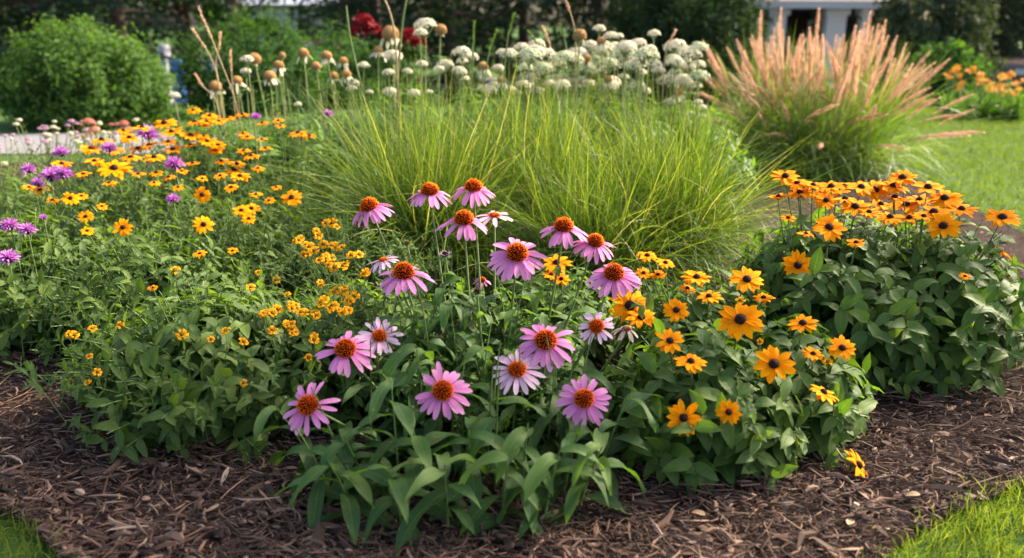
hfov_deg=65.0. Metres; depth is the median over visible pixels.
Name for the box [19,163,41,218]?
bee balm
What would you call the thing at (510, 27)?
tall stalk
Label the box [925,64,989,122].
lily plant
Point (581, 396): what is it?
coneflower
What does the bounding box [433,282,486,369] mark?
coneflower shoot
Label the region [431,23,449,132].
faded coneflower
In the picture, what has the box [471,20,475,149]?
tall stalk
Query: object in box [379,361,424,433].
coneflower shoot
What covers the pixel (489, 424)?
coneflower shoot
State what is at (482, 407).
coneflower shoot
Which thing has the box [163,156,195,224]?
bee balm
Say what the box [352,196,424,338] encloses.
coneflower
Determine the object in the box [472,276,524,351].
coneflower shoot
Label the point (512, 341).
coneflower shoot
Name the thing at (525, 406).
coneflower shoot
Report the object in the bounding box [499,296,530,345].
coneflower shoot
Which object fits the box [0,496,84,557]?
lawn grass
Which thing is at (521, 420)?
coneflower shoot
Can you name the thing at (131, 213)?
black eyed susan plant
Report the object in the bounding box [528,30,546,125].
tall stalk
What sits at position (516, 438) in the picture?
coneflower shoot
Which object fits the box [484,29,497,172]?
tall stalk
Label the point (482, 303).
coneflower shoot
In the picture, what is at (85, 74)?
round shrub
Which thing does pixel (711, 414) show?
black eyed susan plant
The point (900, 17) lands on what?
evergreen shrub
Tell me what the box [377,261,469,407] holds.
coneflower
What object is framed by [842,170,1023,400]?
black eyed susan plant
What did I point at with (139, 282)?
black eyed susan plant
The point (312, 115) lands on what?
grass clump
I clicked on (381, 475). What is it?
coneflower shoot
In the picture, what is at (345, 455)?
coneflower shoot
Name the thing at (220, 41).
tall stalk
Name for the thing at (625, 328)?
coneflower
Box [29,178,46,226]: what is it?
bee balm
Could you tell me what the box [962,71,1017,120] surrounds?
lily plant
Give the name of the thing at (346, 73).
faded coneflower
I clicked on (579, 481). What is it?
coneflower shoot
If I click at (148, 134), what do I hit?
bee balm
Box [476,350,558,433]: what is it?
coneflower shoot
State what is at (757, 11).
broadleaf tree
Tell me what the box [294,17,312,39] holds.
window
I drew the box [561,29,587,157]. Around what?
faded coneflower
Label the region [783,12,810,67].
door
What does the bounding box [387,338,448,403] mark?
coneflower shoot
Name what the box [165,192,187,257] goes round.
bee balm
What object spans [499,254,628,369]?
black eyed susan plant
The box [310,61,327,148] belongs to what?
faded coneflower
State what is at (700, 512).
fallen leaf
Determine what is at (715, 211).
arching grass
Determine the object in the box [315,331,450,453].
coneflower
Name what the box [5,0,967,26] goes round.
sky
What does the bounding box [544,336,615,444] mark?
coneflower shoot
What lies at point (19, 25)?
broadleaf tree
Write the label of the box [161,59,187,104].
wheeled bin
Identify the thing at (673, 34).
tall stalk
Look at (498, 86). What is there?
faded coneflower
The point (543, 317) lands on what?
coneflower shoot
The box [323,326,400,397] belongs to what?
coneflower shoot
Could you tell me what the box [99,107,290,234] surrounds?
black eyed susan plant
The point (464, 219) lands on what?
coneflower
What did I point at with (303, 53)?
faded coneflower
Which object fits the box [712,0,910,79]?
porch house
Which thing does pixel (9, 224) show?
bee balm
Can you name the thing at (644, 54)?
white phlox
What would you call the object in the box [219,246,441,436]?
black eyed susan plant
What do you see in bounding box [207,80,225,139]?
faded coneflower
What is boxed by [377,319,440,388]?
coneflower shoot
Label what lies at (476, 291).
coneflower
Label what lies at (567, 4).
tall stalk
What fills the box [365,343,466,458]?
coneflower shoot
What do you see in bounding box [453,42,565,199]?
white phlox
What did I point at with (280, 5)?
white house
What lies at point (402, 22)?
tall stalk
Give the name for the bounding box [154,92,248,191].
white phlox
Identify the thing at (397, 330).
coneflower shoot
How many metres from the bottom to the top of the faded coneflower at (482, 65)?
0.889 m
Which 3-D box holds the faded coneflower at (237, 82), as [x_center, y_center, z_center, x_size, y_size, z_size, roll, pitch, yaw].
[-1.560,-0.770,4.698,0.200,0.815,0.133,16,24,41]
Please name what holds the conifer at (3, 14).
on the ground at (6, 127)
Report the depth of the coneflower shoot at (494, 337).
2.34 m
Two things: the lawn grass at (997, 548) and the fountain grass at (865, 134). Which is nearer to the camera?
the lawn grass at (997, 548)
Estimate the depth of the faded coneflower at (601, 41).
4.78 m
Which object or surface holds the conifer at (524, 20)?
on the ground at (6, 127)
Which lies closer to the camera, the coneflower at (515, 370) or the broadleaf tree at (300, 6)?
the coneflower at (515, 370)
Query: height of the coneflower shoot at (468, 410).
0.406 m
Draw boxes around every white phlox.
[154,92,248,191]
[184,55,313,232]
[208,84,322,167]
[242,90,360,221]
[279,61,381,204]
[337,17,468,191]
[354,68,453,156]
[426,46,500,187]
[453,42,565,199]
[502,38,604,153]
[567,38,677,189]
[573,24,659,149]
[646,29,723,167]
[664,41,761,213]
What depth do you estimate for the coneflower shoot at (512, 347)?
2.19 m
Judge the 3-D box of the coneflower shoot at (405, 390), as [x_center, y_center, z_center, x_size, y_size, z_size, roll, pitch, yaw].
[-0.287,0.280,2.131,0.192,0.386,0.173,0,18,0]
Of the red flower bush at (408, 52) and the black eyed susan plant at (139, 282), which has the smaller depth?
the black eyed susan plant at (139, 282)
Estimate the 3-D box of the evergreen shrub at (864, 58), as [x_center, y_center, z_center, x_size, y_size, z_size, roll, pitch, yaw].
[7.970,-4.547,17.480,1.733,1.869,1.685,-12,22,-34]
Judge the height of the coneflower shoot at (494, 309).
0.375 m
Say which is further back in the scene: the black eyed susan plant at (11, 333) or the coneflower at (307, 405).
the black eyed susan plant at (11, 333)
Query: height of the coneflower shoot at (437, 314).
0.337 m
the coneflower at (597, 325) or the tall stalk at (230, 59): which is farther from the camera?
the tall stalk at (230, 59)
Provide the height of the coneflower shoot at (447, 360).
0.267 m
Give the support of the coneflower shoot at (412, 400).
on the mulch bed
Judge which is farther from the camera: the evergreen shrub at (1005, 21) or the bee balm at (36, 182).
the evergreen shrub at (1005, 21)
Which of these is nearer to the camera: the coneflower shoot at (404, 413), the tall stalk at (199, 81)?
the coneflower shoot at (404, 413)
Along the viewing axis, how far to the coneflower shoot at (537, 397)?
2.25 m
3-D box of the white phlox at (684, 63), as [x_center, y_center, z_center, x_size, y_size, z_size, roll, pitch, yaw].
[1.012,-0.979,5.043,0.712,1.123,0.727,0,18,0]
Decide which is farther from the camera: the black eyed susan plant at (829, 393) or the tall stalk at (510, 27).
the tall stalk at (510, 27)
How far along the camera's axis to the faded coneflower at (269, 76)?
4.36 m
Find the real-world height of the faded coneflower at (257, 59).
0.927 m
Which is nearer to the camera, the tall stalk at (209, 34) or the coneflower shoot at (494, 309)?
the coneflower shoot at (494, 309)
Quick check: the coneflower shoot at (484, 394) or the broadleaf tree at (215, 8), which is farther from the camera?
the broadleaf tree at (215, 8)
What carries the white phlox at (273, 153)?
on the mulch bed
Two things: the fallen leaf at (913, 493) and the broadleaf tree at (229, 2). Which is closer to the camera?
the fallen leaf at (913, 493)
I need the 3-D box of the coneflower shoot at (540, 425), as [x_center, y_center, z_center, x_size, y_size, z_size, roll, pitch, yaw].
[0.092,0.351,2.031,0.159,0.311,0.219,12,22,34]
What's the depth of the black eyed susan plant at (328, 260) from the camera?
2.96 m
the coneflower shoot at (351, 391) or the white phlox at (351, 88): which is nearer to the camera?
the coneflower shoot at (351, 391)
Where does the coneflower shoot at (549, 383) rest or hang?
on the mulch bed
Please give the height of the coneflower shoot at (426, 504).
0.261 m
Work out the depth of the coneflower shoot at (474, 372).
2.24 m
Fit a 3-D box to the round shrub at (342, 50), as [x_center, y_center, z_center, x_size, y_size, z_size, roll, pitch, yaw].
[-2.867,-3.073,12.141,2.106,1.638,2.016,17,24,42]
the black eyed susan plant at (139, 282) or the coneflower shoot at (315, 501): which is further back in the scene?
the black eyed susan plant at (139, 282)
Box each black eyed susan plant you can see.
[0,123,186,230]
[0,160,108,266]
[0,166,149,359]
[3,251,351,466]
[7,125,250,278]
[23,209,279,374]
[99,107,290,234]
[118,155,341,307]
[198,118,372,256]
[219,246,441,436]
[246,183,451,317]
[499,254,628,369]
[587,297,813,495]
[601,251,788,379]
[724,170,949,400]
[725,314,884,480]
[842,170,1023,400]
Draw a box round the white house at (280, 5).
[244,0,365,46]
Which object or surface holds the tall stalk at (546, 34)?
on the mulch bed
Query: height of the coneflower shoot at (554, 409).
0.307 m
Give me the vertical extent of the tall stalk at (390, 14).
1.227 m
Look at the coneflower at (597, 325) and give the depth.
2.12 m
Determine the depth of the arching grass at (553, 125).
3.70 m
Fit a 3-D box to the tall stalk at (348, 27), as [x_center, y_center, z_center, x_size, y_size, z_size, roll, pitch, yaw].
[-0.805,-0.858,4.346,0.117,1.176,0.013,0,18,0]
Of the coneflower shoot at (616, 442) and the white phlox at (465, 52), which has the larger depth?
the white phlox at (465, 52)
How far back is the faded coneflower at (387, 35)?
4.80 m
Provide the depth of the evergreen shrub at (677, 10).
13.87 m
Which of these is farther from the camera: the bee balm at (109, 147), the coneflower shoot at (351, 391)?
the bee balm at (109, 147)
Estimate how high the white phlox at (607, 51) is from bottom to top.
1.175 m
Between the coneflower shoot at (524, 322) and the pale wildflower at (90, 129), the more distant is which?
the pale wildflower at (90, 129)
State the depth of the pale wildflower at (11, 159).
4.30 m
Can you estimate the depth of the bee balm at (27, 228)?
2.70 m
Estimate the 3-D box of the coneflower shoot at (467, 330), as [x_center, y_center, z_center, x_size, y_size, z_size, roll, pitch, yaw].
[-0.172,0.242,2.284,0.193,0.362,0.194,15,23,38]
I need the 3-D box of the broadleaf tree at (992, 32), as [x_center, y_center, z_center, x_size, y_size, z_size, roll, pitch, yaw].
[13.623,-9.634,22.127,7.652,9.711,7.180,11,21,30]
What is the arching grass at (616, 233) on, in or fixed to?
on the mulch bed
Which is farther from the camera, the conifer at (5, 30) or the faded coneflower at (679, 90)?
the conifer at (5, 30)
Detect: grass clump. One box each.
[164,92,406,244]
[198,51,486,188]
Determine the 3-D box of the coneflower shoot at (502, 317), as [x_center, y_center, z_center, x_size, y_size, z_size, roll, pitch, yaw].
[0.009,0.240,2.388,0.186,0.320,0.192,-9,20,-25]
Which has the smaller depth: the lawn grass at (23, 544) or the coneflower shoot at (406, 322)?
the lawn grass at (23, 544)
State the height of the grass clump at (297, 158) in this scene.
1.512 m
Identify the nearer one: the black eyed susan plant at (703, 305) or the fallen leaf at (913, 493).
the fallen leaf at (913, 493)
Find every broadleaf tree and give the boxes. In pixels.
[0,0,107,69]
[1,0,163,72]
[65,0,292,103]
[93,0,263,62]
[224,0,242,99]
[255,0,418,52]
[305,0,516,82]
[415,0,591,79]
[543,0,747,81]
[592,0,784,63]
[858,0,1023,99]
[989,0,1023,57]
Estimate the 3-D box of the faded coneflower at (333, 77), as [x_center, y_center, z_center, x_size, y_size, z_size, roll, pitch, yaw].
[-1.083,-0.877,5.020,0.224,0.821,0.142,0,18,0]
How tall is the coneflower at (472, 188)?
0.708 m
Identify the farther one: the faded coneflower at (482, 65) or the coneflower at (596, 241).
the faded coneflower at (482, 65)
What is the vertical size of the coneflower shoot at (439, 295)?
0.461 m
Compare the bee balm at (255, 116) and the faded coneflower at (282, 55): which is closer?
the bee balm at (255, 116)
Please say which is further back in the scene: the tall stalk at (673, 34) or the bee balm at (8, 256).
the tall stalk at (673, 34)
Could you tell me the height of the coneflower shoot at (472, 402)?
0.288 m
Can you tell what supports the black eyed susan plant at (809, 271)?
on the mulch bed
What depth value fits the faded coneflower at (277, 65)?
4.71 m
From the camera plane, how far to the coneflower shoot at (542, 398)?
2.13 m
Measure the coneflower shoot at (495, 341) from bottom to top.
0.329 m
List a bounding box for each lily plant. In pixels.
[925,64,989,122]
[941,72,992,116]
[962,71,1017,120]
[965,77,1022,115]
[983,71,1023,120]
[991,70,1023,116]
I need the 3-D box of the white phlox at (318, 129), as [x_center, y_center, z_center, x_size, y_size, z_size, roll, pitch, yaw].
[-1.166,-0.632,4.464,0.706,0.839,0.696,0,18,0]
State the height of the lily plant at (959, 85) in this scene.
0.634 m
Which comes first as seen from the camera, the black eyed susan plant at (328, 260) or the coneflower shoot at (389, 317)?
the coneflower shoot at (389, 317)
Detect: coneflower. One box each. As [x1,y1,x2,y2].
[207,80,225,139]
[228,76,251,139]
[249,52,273,125]
[263,70,285,148]
[266,52,295,137]
[272,60,288,138]
[283,381,433,464]
[295,48,316,148]
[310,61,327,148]
[315,51,342,158]
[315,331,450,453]
[325,72,344,122]
[334,56,363,146]
[341,69,354,140]
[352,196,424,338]
[355,317,430,427]
[367,255,428,407]
[368,45,386,139]
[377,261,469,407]
[379,25,401,87]
[394,239,438,337]
[408,182,458,339]
[415,361,494,479]
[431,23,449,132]
[436,209,500,370]
[439,250,475,393]
[453,177,502,359]
[462,288,506,381]
[473,276,491,359]
[474,210,512,347]
[477,61,491,137]
[487,237,546,412]
[490,76,507,132]
[493,349,545,431]
[509,322,574,427]
[510,312,613,426]
[511,232,615,418]
[525,217,588,408]
[534,325,637,435]
[539,262,641,390]
[540,374,611,455]
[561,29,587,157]
[579,55,593,125]
[589,75,613,132]
[594,36,612,129]
[666,87,683,150]
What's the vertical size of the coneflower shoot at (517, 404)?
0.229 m
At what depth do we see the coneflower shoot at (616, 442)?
1.94 m
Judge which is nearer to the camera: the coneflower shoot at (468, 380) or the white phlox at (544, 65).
the coneflower shoot at (468, 380)
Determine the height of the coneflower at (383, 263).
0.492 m
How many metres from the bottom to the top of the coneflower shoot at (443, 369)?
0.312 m
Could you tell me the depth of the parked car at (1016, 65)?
19.08 m
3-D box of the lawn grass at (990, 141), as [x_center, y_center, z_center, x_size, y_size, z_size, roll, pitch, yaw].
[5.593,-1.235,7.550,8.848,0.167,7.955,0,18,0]
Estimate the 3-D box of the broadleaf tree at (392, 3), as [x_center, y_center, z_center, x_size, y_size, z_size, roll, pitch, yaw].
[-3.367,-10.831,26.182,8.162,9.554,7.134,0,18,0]
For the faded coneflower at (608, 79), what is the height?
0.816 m
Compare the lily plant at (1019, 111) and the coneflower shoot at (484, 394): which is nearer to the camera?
the coneflower shoot at (484, 394)
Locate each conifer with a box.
[0,0,51,88]
[0,0,113,90]
[6,0,217,90]
[295,0,466,104]
[367,0,542,105]
[455,0,605,102]
[509,0,671,104]
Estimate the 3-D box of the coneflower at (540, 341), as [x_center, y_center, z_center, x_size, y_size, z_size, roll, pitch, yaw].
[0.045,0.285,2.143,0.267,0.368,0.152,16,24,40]
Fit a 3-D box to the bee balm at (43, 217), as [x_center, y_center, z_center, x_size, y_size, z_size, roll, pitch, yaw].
[-1.604,0.007,2.817,0.135,0.484,0.063,16,24,41]
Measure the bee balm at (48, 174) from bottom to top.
0.560 m
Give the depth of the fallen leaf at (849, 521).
1.80 m
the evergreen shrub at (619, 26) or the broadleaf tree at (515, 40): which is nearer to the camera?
the evergreen shrub at (619, 26)
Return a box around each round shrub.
[0,9,183,131]
[168,1,335,116]
[259,20,386,109]
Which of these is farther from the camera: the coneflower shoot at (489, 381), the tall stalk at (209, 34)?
the tall stalk at (209, 34)
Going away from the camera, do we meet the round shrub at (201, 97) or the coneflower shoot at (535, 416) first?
the coneflower shoot at (535, 416)
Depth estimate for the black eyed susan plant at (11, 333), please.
2.82 m
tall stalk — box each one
[191,27,228,158]
[194,73,225,157]
[198,6,243,142]
[215,31,226,153]
[229,49,240,160]
[346,6,371,161]
[384,0,399,168]
[396,0,406,144]
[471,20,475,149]
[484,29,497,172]
[503,12,515,138]
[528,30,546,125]
[542,24,556,122]
[559,23,569,107]
[565,0,575,112]
[661,29,676,117]
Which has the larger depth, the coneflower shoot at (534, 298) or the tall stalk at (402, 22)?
the tall stalk at (402, 22)
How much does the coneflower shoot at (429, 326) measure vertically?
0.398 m
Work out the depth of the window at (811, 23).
30.87 m
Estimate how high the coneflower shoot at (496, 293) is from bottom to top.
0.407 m
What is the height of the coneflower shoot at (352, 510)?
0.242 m
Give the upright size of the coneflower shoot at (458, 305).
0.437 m
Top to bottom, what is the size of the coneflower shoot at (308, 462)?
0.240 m
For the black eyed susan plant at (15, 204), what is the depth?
3.55 m
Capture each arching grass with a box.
[220,50,639,318]
[345,41,749,290]
[432,105,776,322]
[487,61,880,312]
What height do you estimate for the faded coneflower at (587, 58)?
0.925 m
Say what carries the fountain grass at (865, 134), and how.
on the mulch bed
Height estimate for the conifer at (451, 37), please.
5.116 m
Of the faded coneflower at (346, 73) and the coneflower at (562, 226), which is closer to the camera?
the coneflower at (562, 226)
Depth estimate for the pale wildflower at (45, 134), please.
4.68 m
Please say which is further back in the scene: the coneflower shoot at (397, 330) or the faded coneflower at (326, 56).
the faded coneflower at (326, 56)
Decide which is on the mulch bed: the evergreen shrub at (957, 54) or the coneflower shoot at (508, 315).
the coneflower shoot at (508, 315)
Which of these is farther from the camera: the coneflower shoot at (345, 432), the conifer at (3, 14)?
the conifer at (3, 14)
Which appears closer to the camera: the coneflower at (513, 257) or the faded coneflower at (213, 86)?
the coneflower at (513, 257)
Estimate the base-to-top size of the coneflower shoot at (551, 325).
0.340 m
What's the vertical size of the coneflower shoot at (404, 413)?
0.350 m
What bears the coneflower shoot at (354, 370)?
on the mulch bed
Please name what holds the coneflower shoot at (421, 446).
on the mulch bed
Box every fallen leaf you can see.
[692,510,705,514]
[846,518,854,524]
[905,491,919,495]
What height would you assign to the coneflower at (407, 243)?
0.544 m
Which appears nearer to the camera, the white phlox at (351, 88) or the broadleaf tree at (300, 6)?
the white phlox at (351, 88)
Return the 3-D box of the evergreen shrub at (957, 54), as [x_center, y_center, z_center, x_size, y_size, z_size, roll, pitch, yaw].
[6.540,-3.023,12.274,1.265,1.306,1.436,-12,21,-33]
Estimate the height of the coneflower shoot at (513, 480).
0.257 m
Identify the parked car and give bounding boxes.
[984,56,1023,98]
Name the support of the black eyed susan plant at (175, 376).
on the mulch bed
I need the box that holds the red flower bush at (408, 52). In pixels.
[330,13,428,124]
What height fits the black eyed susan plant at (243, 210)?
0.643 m
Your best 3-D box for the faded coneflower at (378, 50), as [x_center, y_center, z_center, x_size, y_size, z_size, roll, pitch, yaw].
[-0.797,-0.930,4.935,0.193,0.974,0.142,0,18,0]
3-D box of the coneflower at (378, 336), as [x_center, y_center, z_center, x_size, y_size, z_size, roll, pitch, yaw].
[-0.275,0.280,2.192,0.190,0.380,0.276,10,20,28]
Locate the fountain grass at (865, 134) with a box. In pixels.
[672,7,1014,197]
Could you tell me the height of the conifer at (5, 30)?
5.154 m
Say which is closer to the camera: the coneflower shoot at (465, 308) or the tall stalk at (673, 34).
the coneflower shoot at (465, 308)
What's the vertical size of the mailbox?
1.116 m
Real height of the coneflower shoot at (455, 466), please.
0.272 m
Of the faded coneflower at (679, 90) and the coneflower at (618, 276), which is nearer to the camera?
the coneflower at (618, 276)
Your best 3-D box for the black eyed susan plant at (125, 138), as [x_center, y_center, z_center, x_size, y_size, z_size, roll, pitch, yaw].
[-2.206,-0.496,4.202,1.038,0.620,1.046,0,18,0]
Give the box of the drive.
[0,134,253,153]
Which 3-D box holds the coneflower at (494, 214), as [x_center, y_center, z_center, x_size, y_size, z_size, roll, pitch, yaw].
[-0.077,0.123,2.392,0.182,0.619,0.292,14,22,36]
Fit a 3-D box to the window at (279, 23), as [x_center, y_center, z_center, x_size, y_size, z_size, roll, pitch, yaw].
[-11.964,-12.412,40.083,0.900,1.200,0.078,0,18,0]
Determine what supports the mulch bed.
on the ground at (6, 127)
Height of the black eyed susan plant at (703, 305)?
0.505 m
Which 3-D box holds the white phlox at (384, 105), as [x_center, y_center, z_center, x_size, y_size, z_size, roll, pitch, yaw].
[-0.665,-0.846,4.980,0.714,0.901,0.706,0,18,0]
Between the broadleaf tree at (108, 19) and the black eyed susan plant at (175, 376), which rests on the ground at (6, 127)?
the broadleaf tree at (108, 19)
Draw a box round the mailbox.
[157,44,172,104]
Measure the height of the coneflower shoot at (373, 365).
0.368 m
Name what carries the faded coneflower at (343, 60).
on the mulch bed
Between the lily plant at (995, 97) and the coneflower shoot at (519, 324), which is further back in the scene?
the lily plant at (995, 97)
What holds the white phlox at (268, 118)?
on the mulch bed
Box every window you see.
[263,17,280,41]
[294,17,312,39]
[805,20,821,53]
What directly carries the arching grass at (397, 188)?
on the mulch bed
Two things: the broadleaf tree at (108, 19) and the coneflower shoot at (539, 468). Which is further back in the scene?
the broadleaf tree at (108, 19)
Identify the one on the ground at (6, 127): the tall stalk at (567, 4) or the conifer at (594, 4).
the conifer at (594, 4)
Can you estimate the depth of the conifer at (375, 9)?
16.87 m
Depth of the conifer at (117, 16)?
14.70 m
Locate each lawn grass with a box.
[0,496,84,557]
[600,107,1023,232]
[831,472,1023,557]
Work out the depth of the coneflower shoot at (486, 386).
1.94 m
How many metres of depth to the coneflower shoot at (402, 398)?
2.13 m
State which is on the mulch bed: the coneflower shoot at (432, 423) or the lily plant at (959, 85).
the coneflower shoot at (432, 423)
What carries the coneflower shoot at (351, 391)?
on the mulch bed
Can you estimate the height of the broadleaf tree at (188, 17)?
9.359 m
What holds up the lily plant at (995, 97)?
on the ground at (6, 127)
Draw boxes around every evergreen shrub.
[579,0,776,105]
[618,0,763,106]
[843,25,896,103]
[859,0,1009,106]
[889,37,995,108]
[944,0,1023,94]
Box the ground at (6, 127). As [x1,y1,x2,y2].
[0,27,1023,557]
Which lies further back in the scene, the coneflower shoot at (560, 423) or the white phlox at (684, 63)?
the white phlox at (684, 63)
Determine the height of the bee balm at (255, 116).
0.697 m
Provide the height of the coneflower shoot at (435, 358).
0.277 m
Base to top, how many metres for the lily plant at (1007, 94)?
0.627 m
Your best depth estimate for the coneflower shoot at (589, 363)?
2.40 m
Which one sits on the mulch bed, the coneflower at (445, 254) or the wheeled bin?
the coneflower at (445, 254)
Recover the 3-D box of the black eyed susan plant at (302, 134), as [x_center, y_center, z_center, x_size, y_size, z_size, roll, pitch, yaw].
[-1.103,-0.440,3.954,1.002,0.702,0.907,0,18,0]
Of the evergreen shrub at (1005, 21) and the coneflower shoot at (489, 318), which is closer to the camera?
the coneflower shoot at (489, 318)
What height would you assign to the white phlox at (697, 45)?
1.044 m
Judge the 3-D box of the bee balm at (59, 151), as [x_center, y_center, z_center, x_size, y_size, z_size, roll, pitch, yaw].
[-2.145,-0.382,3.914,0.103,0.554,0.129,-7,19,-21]
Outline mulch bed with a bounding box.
[0,156,1023,557]
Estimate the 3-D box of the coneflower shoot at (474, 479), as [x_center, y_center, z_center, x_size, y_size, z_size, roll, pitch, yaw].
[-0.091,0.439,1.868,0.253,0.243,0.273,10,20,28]
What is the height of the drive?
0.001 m
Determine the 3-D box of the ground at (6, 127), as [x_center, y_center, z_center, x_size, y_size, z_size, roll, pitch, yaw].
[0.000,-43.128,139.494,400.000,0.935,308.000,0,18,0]
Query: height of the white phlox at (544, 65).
1.077 m
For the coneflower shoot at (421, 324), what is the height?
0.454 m
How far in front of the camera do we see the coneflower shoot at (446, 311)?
2.12 m
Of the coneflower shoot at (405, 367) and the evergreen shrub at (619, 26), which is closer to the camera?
the coneflower shoot at (405, 367)
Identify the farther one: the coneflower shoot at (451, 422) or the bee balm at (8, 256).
the bee balm at (8, 256)
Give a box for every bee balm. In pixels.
[0,218,34,346]
[0,248,36,360]
[18,222,50,336]
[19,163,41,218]
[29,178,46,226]
[33,214,67,328]
[37,165,70,227]
[51,145,75,193]
[53,165,78,252]
[99,141,122,218]
[135,123,162,215]
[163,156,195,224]
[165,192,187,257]
[251,112,268,218]
[323,109,340,234]
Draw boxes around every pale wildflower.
[0,118,96,206]
[0,134,66,218]
[26,118,166,196]
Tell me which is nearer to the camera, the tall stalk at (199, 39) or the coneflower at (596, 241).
the coneflower at (596, 241)
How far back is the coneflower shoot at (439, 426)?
1.97 m
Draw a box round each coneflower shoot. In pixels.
[251,399,355,500]
[274,460,403,545]
[275,427,372,533]
[296,423,397,517]
[298,387,402,506]
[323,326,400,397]
[324,328,385,441]
[330,339,416,449]
[341,370,425,506]
[345,458,454,557]
[348,358,407,431]
[349,323,399,437]
[351,306,432,406]
[357,411,468,509]
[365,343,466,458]
[366,321,431,448]
[371,316,438,369]
[372,311,405,424]
[374,389,449,458]
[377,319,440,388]
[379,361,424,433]
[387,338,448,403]
[391,330,445,368]
[392,348,432,458]
[395,451,495,554]
[396,343,452,431]
[407,359,477,464]
[408,345,495,466]
[409,298,473,419]
[411,281,474,372]
[411,303,466,351]
[413,271,478,392]
[421,401,492,478]
[421,417,518,520]
[422,381,476,428]
[423,289,480,407]
[423,298,468,346]
[423,300,478,399]
[423,347,451,408]
[428,275,491,398]
[431,370,511,429]
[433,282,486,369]
[436,306,475,372]
[436,366,529,478]
[439,325,484,392]
[447,290,485,367]
[452,287,496,364]
[452,351,496,450]
[453,355,506,430]
[455,343,520,466]
[455,448,555,544]
[456,311,501,437]
[459,380,502,415]
[460,387,501,449]
[461,368,546,486]
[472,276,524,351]
[475,349,546,443]
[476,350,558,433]
[476,378,543,447]
[478,287,516,346]
[479,278,526,340]
[483,335,533,393]
[484,309,539,350]
[484,396,530,432]
[485,312,527,346]
[488,422,558,532]
[489,281,546,397]
[489,326,510,356]
[492,385,529,449]
[496,444,604,542]
[498,403,554,453]
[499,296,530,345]
[499,310,523,342]
[499,342,564,428]
[501,313,562,413]
[509,365,570,464]
[511,289,561,392]
[511,353,569,429]
[514,311,588,435]
[516,322,572,413]
[526,363,567,400]
[527,335,574,438]
[530,428,645,541]
[534,337,593,441]
[539,418,613,517]
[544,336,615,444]
[544,358,601,441]
[554,306,606,383]
[563,392,664,498]
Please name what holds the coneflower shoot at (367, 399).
on the mulch bed
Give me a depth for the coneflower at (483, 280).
2.43 m
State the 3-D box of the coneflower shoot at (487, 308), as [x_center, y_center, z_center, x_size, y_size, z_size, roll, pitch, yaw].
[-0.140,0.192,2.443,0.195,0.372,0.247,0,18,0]
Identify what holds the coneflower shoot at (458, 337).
on the mulch bed
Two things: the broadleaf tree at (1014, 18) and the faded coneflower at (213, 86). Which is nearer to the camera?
the faded coneflower at (213, 86)
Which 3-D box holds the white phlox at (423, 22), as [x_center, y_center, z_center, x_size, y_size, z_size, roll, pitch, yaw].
[-0.616,-0.867,4.553,0.780,1.174,0.750,-12,21,-33]
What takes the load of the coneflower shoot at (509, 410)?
on the mulch bed
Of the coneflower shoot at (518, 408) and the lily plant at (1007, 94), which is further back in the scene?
the lily plant at (1007, 94)
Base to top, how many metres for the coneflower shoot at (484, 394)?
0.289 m
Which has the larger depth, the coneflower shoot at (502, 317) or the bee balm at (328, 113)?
the bee balm at (328, 113)
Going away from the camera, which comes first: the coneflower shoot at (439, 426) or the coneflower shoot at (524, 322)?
the coneflower shoot at (439, 426)
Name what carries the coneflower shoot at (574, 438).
on the mulch bed

